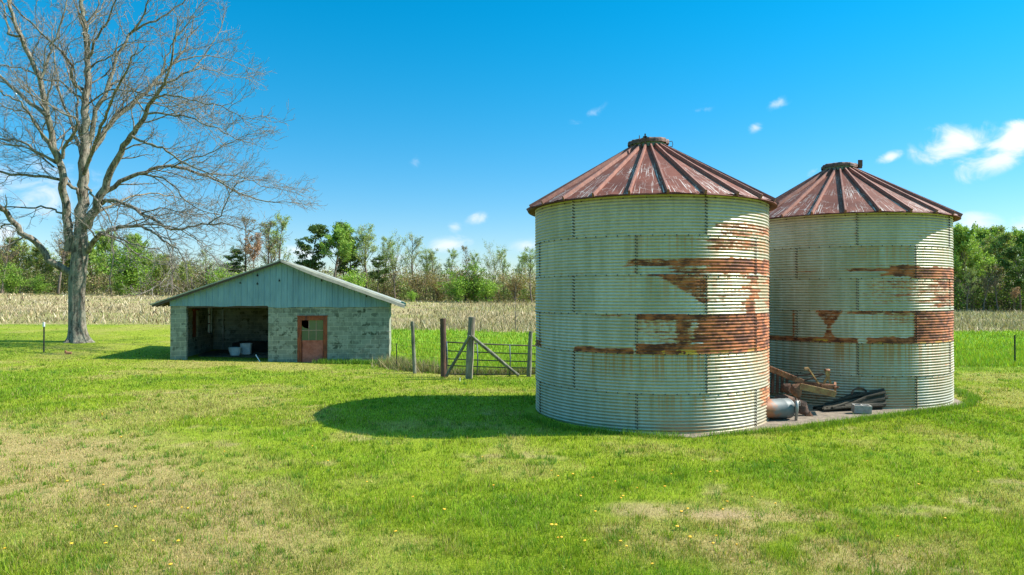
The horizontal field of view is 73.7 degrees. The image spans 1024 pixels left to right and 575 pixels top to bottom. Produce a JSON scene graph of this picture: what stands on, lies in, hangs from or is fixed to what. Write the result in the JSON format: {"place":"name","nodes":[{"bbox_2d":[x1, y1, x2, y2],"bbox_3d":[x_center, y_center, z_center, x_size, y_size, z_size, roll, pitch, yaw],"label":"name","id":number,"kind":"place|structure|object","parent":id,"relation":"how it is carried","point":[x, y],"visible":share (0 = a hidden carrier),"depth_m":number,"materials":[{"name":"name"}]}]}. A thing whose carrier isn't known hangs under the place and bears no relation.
{"place":"outdoors","nodes":[
{"label":"outdoors","id":0,"kind":"place"},
{"bbox_2d":[0,291,1023,574],"bbox_3d":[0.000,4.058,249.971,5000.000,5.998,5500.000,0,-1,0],"label":"ground","id":1,"kind":"structure","parent":0,"point":[104,331],"depth_m":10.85,"materials":[{"name":"green plant"}]},
{"bbox_2d":[0,249,10,292],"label":"budding tree","id":2,"kind":"object","parent":1,"relation":"on","point":[1,262],"visible":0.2,"depth_m":132.53,"materials":[{"name":"green plant"}]},
{"bbox_2d":[0,227,28,292],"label":"leafless tree","id":3,"kind":"object","parent":1,"relation":"on","point":[7,249],"visible":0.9,"depth_m":125.18,"materials":[{"name":"brown plant"}]},
{"bbox_2d":[0,262,31,293],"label":"leafy shrub","id":4,"kind":"object","parent":1,"relation":"on","point":[11,278],"visible":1,"depth_m":118.56,"materials":[{"name":"green plant"}]},
{"bbox_2d":[1,236,40,293],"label":"budding tree","id":5,"kind":"object","parent":1,"relation":"on","point":[25,263],"visible":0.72,"depth_m":127.59,"materials":[{"name":"green plant"}]},
{"bbox_2d":[25,273,56,293],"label":"leafy shrub","id":6,"kind":"object","parent":1,"relation":"on","point":[40,285],"visible":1,"depth_m":117.83,"materials":[{"name":"green plant"}]},
{"bbox_2d":[27,246,57,293],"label":"budding tree","id":7,"kind":"object","parent":1,"relation":"on","point":[37,263],"visible":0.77,"depth_m":129.36,"materials":[{"name":"green plant"}]},
{"bbox_2d":[43,322,44,351],"bbox_3d":[-21.217,2.355,30.967,0.064,1.570,0.083,0,-1,0],"label":"steel post","id":8,"kind":"object","parent":1,"relation":"on","point":[43,336],"visible":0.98,"depth_m":30.95,"materials":[{"name":"white metal"}]},
{"bbox_2d":[57,247,70,279],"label":"budding tree","id":9,"kind":"object","parent":1,"relation":"on","point":[66,263],"visible":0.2,"depth_m":129.90,"materials":[{"name":"green plant"}]},
{"bbox_2d":[43,215,89,293],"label":"leafless tree","id":10,"kind":"object","parent":1,"relation":"on","point":[63,254],"visible":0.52,"depth_m":127.22,"materials":[{"name":"grey plant"}]},
{"bbox_2d":[87,240,108,293],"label":"budding tree","id":11,"kind":"object","parent":1,"relation":"on","point":[90,258],"visible":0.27,"depth_m":131.58,"materials":[{"name":"green plant"}]},
{"bbox_2d":[88,229,128,294],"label":"budding tree","id":12,"kind":"object","parent":1,"relation":"on","point":[101,247],"visible":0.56,"depth_m":124.43,"materials":[{"name":"green plant"}]},
{"bbox_2d":[105,273,132,294],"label":"leafy shrub","id":13,"kind":"object","parent":1,"relation":"on","point":[119,285],"visible":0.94,"depth_m":117.69,"materials":[{"name":"green plant"}]},
{"bbox_2d":[89,240,162,295],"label":"leafy shrub","id":14,"kind":"object","parent":1,"relation":"on","point":[129,273],"visible":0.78,"depth_m":120.39,"materials":[{"name":"green plant"}]},
{"bbox_2d":[116,232,161,294],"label":"budding tree","id":15,"kind":"object","parent":1,"relation":"on","point":[136,236],"visible":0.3,"depth_m":127.88,"materials":[{"name":"green plant"}]},
{"bbox_2d":[149,253,173,293],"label":"budding tree","id":16,"kind":"object","parent":1,"relation":"on","point":[160,270],"visible":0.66,"depth_m":126.80,"materials":[{"name":"green plant"}]},
{"bbox_2d":[0,0,326,343],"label":"bare tree","id":17,"kind":"object","parent":1,"relation":"on","point":[78,245],"visible":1,"depth_m":35.07,"materials":[{"name":"grey plant"}]},
{"bbox_2d":[161,243,178,294],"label":"leafless tree","id":18,"kind":"object","parent":1,"relation":"on","point":[171,268],"visible":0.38,"depth_m":124.71,"materials":[{"name":"brown plant"}]},
{"bbox_2d":[174,261,194,292],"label":"budding tree","id":19,"kind":"object","parent":1,"relation":"on","point":[180,271],"visible":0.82,"depth_m":122.80,"materials":[{"name":"green plant"}]},
{"bbox_2d":[179,249,199,289],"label":"leafless tree","id":20,"kind":"object","parent":1,"relation":"on","point":[191,267],"visible":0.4,"depth_m":127.34,"materials":[{"name":"brown plant"}]},
{"bbox_2d":[198,249,217,284],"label":"budding tree","id":21,"kind":"object","parent":1,"relation":"on","point":[205,265],"visible":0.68,"depth_m":128.15,"materials":[{"name":"green plant"}]},
{"bbox_2d":[204,262,241,283],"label":"leafy shrub","id":22,"kind":"object","parent":1,"relation":"on","point":[218,274],"visible":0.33,"depth_m":121.22,"materials":[{"name":"green plant"}]},
{"bbox_2d":[220,245,247,276],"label":"pine tree","id":23,"kind":"object","parent":1,"relation":"on","point":[236,257],"visible":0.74,"depth_m":128.79,"materials":[{"name":"green plant"}]},
{"bbox_2d":[230,216,262,271],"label":"leafless tree","id":24,"kind":"object","parent":1,"relation":"on","point":[242,242],"visible":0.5,"depth_m":131.47,"materials":[{"name":"brown plant"}]},
{"bbox_2d":[240,233,262,268],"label":"budding tree","id":25,"kind":"object","parent":1,"relation":"on","point":[256,249],"visible":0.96,"depth_m":125.79,"materials":[{"name":"brown plant"}]},
{"bbox_2d":[0,251,535,301],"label":"undergrowth","id":26,"kind":"object","parent":1,"relation":"on","point":[101,282],"visible":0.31,"depth_m":132.67,"materials":[{"name":"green plant"}]},
{"bbox_2d":[253,220,284,264],"bbox_3d":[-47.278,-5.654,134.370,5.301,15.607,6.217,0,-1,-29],"label":"budding tree","id":27,"kind":"object","parent":1,"relation":"on","point":[265,230],"visible":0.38,"depth_m":134.48,"materials":[{"name":"green plant"}]},
{"bbox_2d":[150,259,405,362],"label":"block shed","id":28,"kind":"structure","parent":1,"relation":"on","point":[280,310],"depth_m":30.69,"materials":[{"name":"concrete"}]},
{"bbox_2d":[192,309,199,336],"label":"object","id":29,"kind":"structure","parent":28,"relation":"in","point":[194,310],"depth_m":32.82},
{"bbox_2d":[228,347,241,355],"bbox_3d":[-13.140,3.029,32.426,0.639,0.370,0.494,0,-1,-6],"label":"white tub","id":30,"kind":"object","parent":28,"relation":"on","point":[234,351],"visible":1,"depth_m":32.27,"materials":[{"name":"white plastic"}]},
{"bbox_2d":[240,343,251,353],"bbox_3d":[-12.852,2.961,33.031,0.556,0.520,0.412,0,-1,-6],"label":"white tub","id":31,"kind":"object","parent":28,"relation":"on","point":[246,348],"visible":0.98,"depth_m":32.86,"materials":[{"name":"white plastic"}]},
{"bbox_2d":[297,315,327,362],"bbox_3d":[-8.950,2.367,30.656,1.351,2.220,0.150,0,-1,-9],"label":"door","id":32,"kind":"structure","parent":28,"relation":"in","point":[311,342],"depth_m":30.66,"materials":[{"name":"red wood"}]},
{"bbox_2d":[264,210,295,260],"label":"budding tree","id":33,"kind":"object","parent":1,"relation":"on","point":[283,226],"visible":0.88,"depth_m":130.98,"materials":[{"name":"green plant"}]},
{"bbox_2d":[293,224,334,270],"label":"pine tree","id":34,"kind":"object","parent":1,"relation":"on","point":[318,229],"visible":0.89,"depth_m":127.80,"materials":[{"name":"green plant"}]},
{"bbox_2d":[317,220,362,276],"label":"budding tree","id":35,"kind":"object","parent":1,"relation":"on","point":[340,235],"visible":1,"depth_m":125.14,"materials":[{"name":"green plant"}]},
{"bbox_2d":[332,219,356,279],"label":"pine tree","id":36,"kind":"object","parent":1,"relation":"on","point":[339,268],"visible":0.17,"depth_m":129.74,"materials":[{"name":"green plant"}]},
{"bbox_2d":[340,228,364,274],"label":"pine tree","id":37,"kind":"object","parent":1,"relation":"on","point":[354,263],"visible":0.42,"depth_m":128.30,"materials":[{"name":"green plant"}]},
{"bbox_2d":[312,358,395,364],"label":"creeping weeds","id":38,"kind":"object","parent":1,"relation":"on","point":[343,361],"visible":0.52,"depth_m":30.43,"materials":[{"name":"green plant"}]},
{"bbox_2d":[340,266,368,286],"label":"leafy shrub","id":39,"kind":"object","parent":1,"relation":"on","point":[353,275],"visible":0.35,"depth_m":120.91,"materials":[{"name":"green plant"}]},
{"bbox_2d":[355,223,378,288],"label":"budding tree","id":40,"kind":"object","parent":1,"relation":"on","point":[364,237],"visible":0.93,"depth_m":129.79,"materials":[{"name":"green plant"}]},
{"bbox_2d":[369,254,391,291],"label":"pine tree","id":41,"kind":"object","parent":1,"relation":"on","point":[374,275],"visible":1,"depth_m":124.65,"materials":[{"name":"green plant"}]},
{"bbox_2d":[372,236,396,294],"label":"budding tree","id":42,"kind":"object","parent":1,"relation":"on","point":[386,239],"visible":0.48,"depth_m":133.93,"materials":[{"name":"green plant"}]},
{"bbox_2d":[373,228,415,298],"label":"budding tree","id":43,"kind":"object","parent":1,"relation":"on","point":[392,251],"visible":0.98,"depth_m":127.67,"materials":[{"name":"green plant"}]},
{"bbox_2d":[405,290,418,301],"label":"leafy shrub","id":44,"kind":"object","parent":1,"relation":"on","point":[411,295],"visible":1,"depth_m":118.63,"materials":[{"name":"green plant"}]},
{"bbox_2d":[400,232,424,299],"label":"budding tree","id":45,"kind":"object","parent":1,"relation":"on","point":[416,252],"visible":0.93,"depth_m":129.57,"materials":[{"name":"green plant"}]},
{"bbox_2d":[411,321,416,373],"bbox_3d":[-3.631,2.265,25.226,0.225,2.035,0.139,0,-1,0],"label":"fence post","id":46,"kind":"object","parent":1,"relation":"on","point":[413,347],"visible":0.94,"depth_m":25.17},
{"bbox_2d":[392,338,439,366],"bbox_3d":[-4.158,2.526,27.258,0.550,1.138,7.851,0,-1,-23],"label":"fence wire","id":47,"kind":"object","parent":46,"relation":"attached to","point":[422,348],"visible":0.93,"depth_m":24.85,"materials":[{"name":"grey metal"}]},
{"bbox_2d":[392,267,437,300],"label":"brown shrub","id":48,"kind":"object","parent":1,"relation":"on","point":[415,284],"visible":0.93,"depth_m":123.85,"materials":[{"name":"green plant"}]},
{"bbox_2d":[371,353,459,373],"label":"dry weeds","id":49,"kind":"object","parent":1,"relation":"on","point":[404,364],"visible":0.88,"depth_m":26.88,"materials":[{"name":"beige plant"}]},
{"bbox_2d":[415,247,440,299],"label":"budding tree","id":50,"kind":"object","parent":1,"relation":"on","point":[427,263],"visible":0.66,"depth_m":134.65,"materials":[{"name":"green plant"}]},
{"bbox_2d":[423,247,442,300],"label":"budding tree","id":51,"kind":"object","parent":1,"relation":"on","point":[432,260],"visible":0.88,"depth_m":134.07,"materials":[{"name":"green plant"}]},
{"bbox_2d":[420,270,449,301],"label":"brown shrub","id":52,"kind":"object","parent":1,"relation":"on","point":[434,284],"visible":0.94,"depth_m":124.72,"materials":[{"name":"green plant"}]},
{"bbox_2d":[440,318,446,377],"bbox_3d":[-2.383,2.148,23.759,0.251,2.153,0.229,0,-1,0],"label":"fence post","id":53,"kind":"object","parent":1,"relation":"on","point":[443,360],"visible":0.91,"depth_m":23.67,"materials":[{"name":"brown wood"}]},
{"bbox_2d":[446,341,535,375],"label":"farm gate","id":54,"kind":"structure","parent":53,"relation":"attached to","point":[477,360],"depth_m":23.94,"materials":[{"name":"grey metal"}]},
{"bbox_2d":[443,247,458,299],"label":"budding tree","id":55,"kind":"object","parent":1,"relation":"on","point":[453,256],"visible":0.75,"depth_m":132.48,"materials":[{"name":"green plant"}]},
{"bbox_2d":[436,273,468,302],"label":"leafy shrub","id":56,"kind":"object","parent":1,"relation":"on","point":[458,292],"visible":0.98,"depth_m":120.64,"materials":[{"name":"green plant"}]},
{"bbox_2d":[443,266,483,301],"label":"brown shrub","id":57,"kind":"object","parent":1,"relation":"on","point":[465,296],"visible":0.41,"depth_m":123.72,"materials":[{"name":"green plant"}]},
{"bbox_2d":[454,246,474,298],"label":"leafless tree","id":58,"kind":"object","parent":1,"relation":"on","point":[467,260],"visible":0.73,"depth_m":129.11,"materials":[{"name":"brown plant"}]},
{"bbox_2d":[440,260,495,302],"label":"leafy shrub","id":59,"kind":"object","parent":1,"relation":"on","point":[472,288],"visible":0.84,"depth_m":122.28,"materials":[{"name":"green plant"}]},
{"bbox_2d":[466,252,484,277],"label":"budding tree","id":60,"kind":"object","parent":1,"relation":"on","point":[473,258],"visible":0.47,"depth_m":132.56,"materials":[{"name":"green plant"}]},
{"bbox_2d":[445,317,519,378],"bbox_3d":[-1.051,2.105,23.251,2.591,2.215,0.499,0,-1,6],"label":"fence post","id":61,"kind":"object","parent":1,"relation":"on","point":[470,339],"visible":0.98,"depth_m":23.12,"materials":[{"name":"grey wood"}]},
{"bbox_2d":[431,366,535,375],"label":"fence foot weeds","id":62,"kind":"object","parent":1,"relation":"on","point":[497,371],"visible":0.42,"depth_m":24.81,"materials":[{"name":"green plant"}]},
{"bbox_2d":[472,276,502,301],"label":"leafy shrub","id":63,"kind":"object","parent":1,"relation":"on","point":[486,291],"visible":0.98,"depth_m":120.84,"materials":[{"name":"green plant"}]},
{"bbox_2d":[472,239,509,280],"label":"budding tree","id":64,"kind":"object","parent":1,"relation":"on","point":[492,264],"visible":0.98,"depth_m":127.33,"materials":[{"name":"green plant"}]},
{"bbox_2d":[494,248,510,301],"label":"budding tree","id":65,"kind":"object","parent":1,"relation":"on","point":[505,266],"visible":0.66,"depth_m":134.40,"materials":[{"name":"green plant"}]},
{"bbox_2d":[0,292,1023,332],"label":"corn stubble","id":66,"kind":"object","parent":1,"relation":"on","point":[1013,323],"visible":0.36,"depth_m":70.04,"materials":[{"name":"beige plant"}]},
{"bbox_2d":[510,281,518,329],"bbox_3d":[0.243,1.615,59.404,0.862,4.514,1.358,0,-1,0],"label":"sapling","id":67,"kind":"object","parent":1,"relation":"on","point":[515,311],"visible":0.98,"depth_m":59.39,"materials":[{"name":"brown wood"}]},
{"bbox_2d":[495,267,535,301],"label":"brown shrub","id":68,"kind":"object","parent":1,"relation":"on","point":[511,284],"visible":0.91,"depth_m":123.80,"materials":[{"name":"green plant"}]},
{"bbox_2d":[514,255,527,301],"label":"budding tree","id":69,"kind":"object","parent":1,"relation":"on","point":[519,268],"visible":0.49,"depth_m":130.45,"materials":[{"name":"green plant"}]},
{"bbox_2d":[514,246,535,301],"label":"budding tree","id":70,"kind":"object","parent":1,"relation":"on","point":[529,263],"visible":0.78,"depth_m":127.82,"materials":[{"name":"green plant"}]},
{"bbox_2d":[526,331,532,376],"bbox_3d":[0.613,2.386,24.003,0.216,1.696,0.176,0,-1,0],"label":"fence post","id":71,"kind":"object","parent":1,"relation":"on","point":[529,363],"visible":0.88,"depth_m":23.94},
{"bbox_2d":[518,386,985,439],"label":"pad edge weeds","id":72,"kind":"object","parent":1,"relation":"on","point":[974,398],"visible":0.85,"depth_m":14.79,"materials":[{"name":"green plant"}]},
{"bbox_2d":[640,398,959,437],"bbox_3d":[6.396,3.208,18.215,12.616,0.365,5.746,0,-1,-27],"label":"concrete pad","id":73,"kind":"object","parent":1,"relation":"on","point":[821,415],"visible":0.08,"depth_m":15.76,"materials":[{"name":"grey concrete"}]},
{"bbox_2d":[526,134,778,433],"bbox_3d":[3.335,-0.322,16.695,5.973,6.660,5.973,0,-1,0],"label":"grain bin","id":74,"kind":"object","parent":73,"relation":"on","point":[652,278],"visible":0.98,"depth_m":14.26,"materials":[{"name":"metal"}]},
{"bbox_2d":[766,398,794,418],"bbox_3d":[5.879,2.760,15.498,0.950,0.464,0.507,0,-1,-18],"label":"steel tank","id":75,"kind":"object","parent":73,"relation":"on","point":[781,408],"visible":0.69,"depth_m":15.35,"materials":[{"name":"silver metal"}]},
{"bbox_2d":[769,366,838,420],"bbox_3d":[6.915,2.478,16.341,2.002,1.327,1.196,0,-1,-32],"label":"rusty plough","id":76,"kind":"object","parent":73,"relation":"on","point":[795,390],"visible":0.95,"depth_m":16.21,"materials":[{"name":"metal"}]},
{"bbox_2d":[812,387,887,410],"bbox_3d":[8.353,2.747,16.893,1.878,0.532,0.530,0,-1,-14],"label":"timber pile","id":77,"kind":"object","parent":73,"relation":"on","point":[874,399],"visible":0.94,"depth_m":16.84,"materials":[{"name":"wood"}]},
{"bbox_2d":[851,404,871,413],"bbox_3d":[8.345,2.894,16.312,0.400,0.190,0.200,2,4,6],"label":"cinder block","id":78,"kind":"object","parent":73,"relation":"on","point":[862,408],"depth_m":16.22,"materials":[{"name":"grey concrete"}]},
{"bbox_2d":[768,160,962,408],"bbox_3d":[9.480,-0.298,19.755,5.943,6.680,5.943,0,-1,0],"label":"grain bin","id":79,"kind":"object","parent":73,"relation":"on","point":[861,274],"visible":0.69,"depth_m":17.30,"materials":[{"name":"metal"}]},
{"bbox_2d":[953,247,975,289],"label":"budding tree","id":80,"kind":"object","parent":1,"relation":"on","point":[964,257],"visible":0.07,"depth_m":124.24,"materials":[{"name":"green plant"}]},
{"bbox_2d":[957,265,977,310],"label":"budding tree","id":81,"kind":"object","parent":1,"relation":"on","point":[969,282],"visible":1,"depth_m":116.81,"materials":[{"name":"green plant"}]},
{"bbox_2d":[953,221,1000,310],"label":"budding tree","id":82,"kind":"object","parent":1,"relation":"on","point":[962,239],"visible":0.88,"depth_m":121.04,"materials":[{"name":"green plant"}]},
{"bbox_2d":[966,224,1003,309],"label":"budding tree","id":83,"kind":"object","parent":1,"relation":"on","point":[981,231],"visible":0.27,"depth_m":135.65,"materials":[{"name":"green plant"}]},
{"bbox_2d":[953,260,1023,311],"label":"undergrowth","id":84,"kind":"object","parent":1,"relation":"on","point":[1004,300],"visible":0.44,"depth_m":122.18,"materials":[{"name":"green plant"}]},
{"bbox_2d":[977,264,1003,311],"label":"leafless tree","id":85,"kind":"object","parent":1,"relation":"on","point":[988,284],"visible":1,"depth_m":117.74,"materials":[{"name":"brown plant"}]},
{"bbox_2d":[970,231,1022,310],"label":"budding tree","id":86,"kind":"object","parent":1,"relation":"on","point":[990,247],"visible":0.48,"depth_m":126.52,"materials":[{"name":"green plant"}]},
{"bbox_2d":[987,266,1005,310],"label":"leafless tree","id":87,"kind":"object","parent":1,"relation":"on","point":[995,285],"visible":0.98,"depth_m":117.12,"materials":[{"name":"brown plant"}]},
{"bbox_2d":[973,224,1019,286],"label":"budding tree","id":88,"kind":"object","parent":1,"relation":"on","point":[1000,229],"visible":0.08,"depth_m":137.17,"materials":[{"name":"green plant"}]},
{"bbox_2d":[993,246,1023,310],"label":"tree","id":89,"kind":"object","parent":1,"relation":"on","point":[1012,252],"visible":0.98,"depth_m":118.79,"materials":[{"name":"green plant"}]},
{"bbox_2d":[1003,227,1023,277],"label":"budding tree","id":90,"kind":"object","parent":1,"relation":"on","point":[1019,238],"visible":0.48,"depth_m":131.40,"materials":[{"name":"green plant"}]},
{"bbox_2d":[1009,287,1019,310],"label":"budding tree","id":91,"kind":"object","parent":1,"relation":"on","point":[1015,293],"visible":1,"depth_m":115.57,"materials":[{"name":"brown plant"}]},
{"bbox_2d":[1014,335,1015,362],"bbox_3d":[21.485,2.743,29.189,0.052,1.422,0.070,0,-1,0],"label":"steel post","id":92,"kind":"object","parent":1,"relation":"on","point":[1015,348],"visible":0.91,"depth_m":29.17,"materials":[{"name":"metal"}]},
{"bbox_2d":[0,0,1023,290],"label":"sky","id":93,"kind":"structure","parent":0,"point":[442,122],"materials":[{"name":"blue"}]},
{"bbox_2d":[390,327,1023,371],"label":"tall grass","id":94,"kind":"structure","parent":0,"point":[968,357],"depth_m":39.29,"materials":[{"name":"green plant"}]}
]}

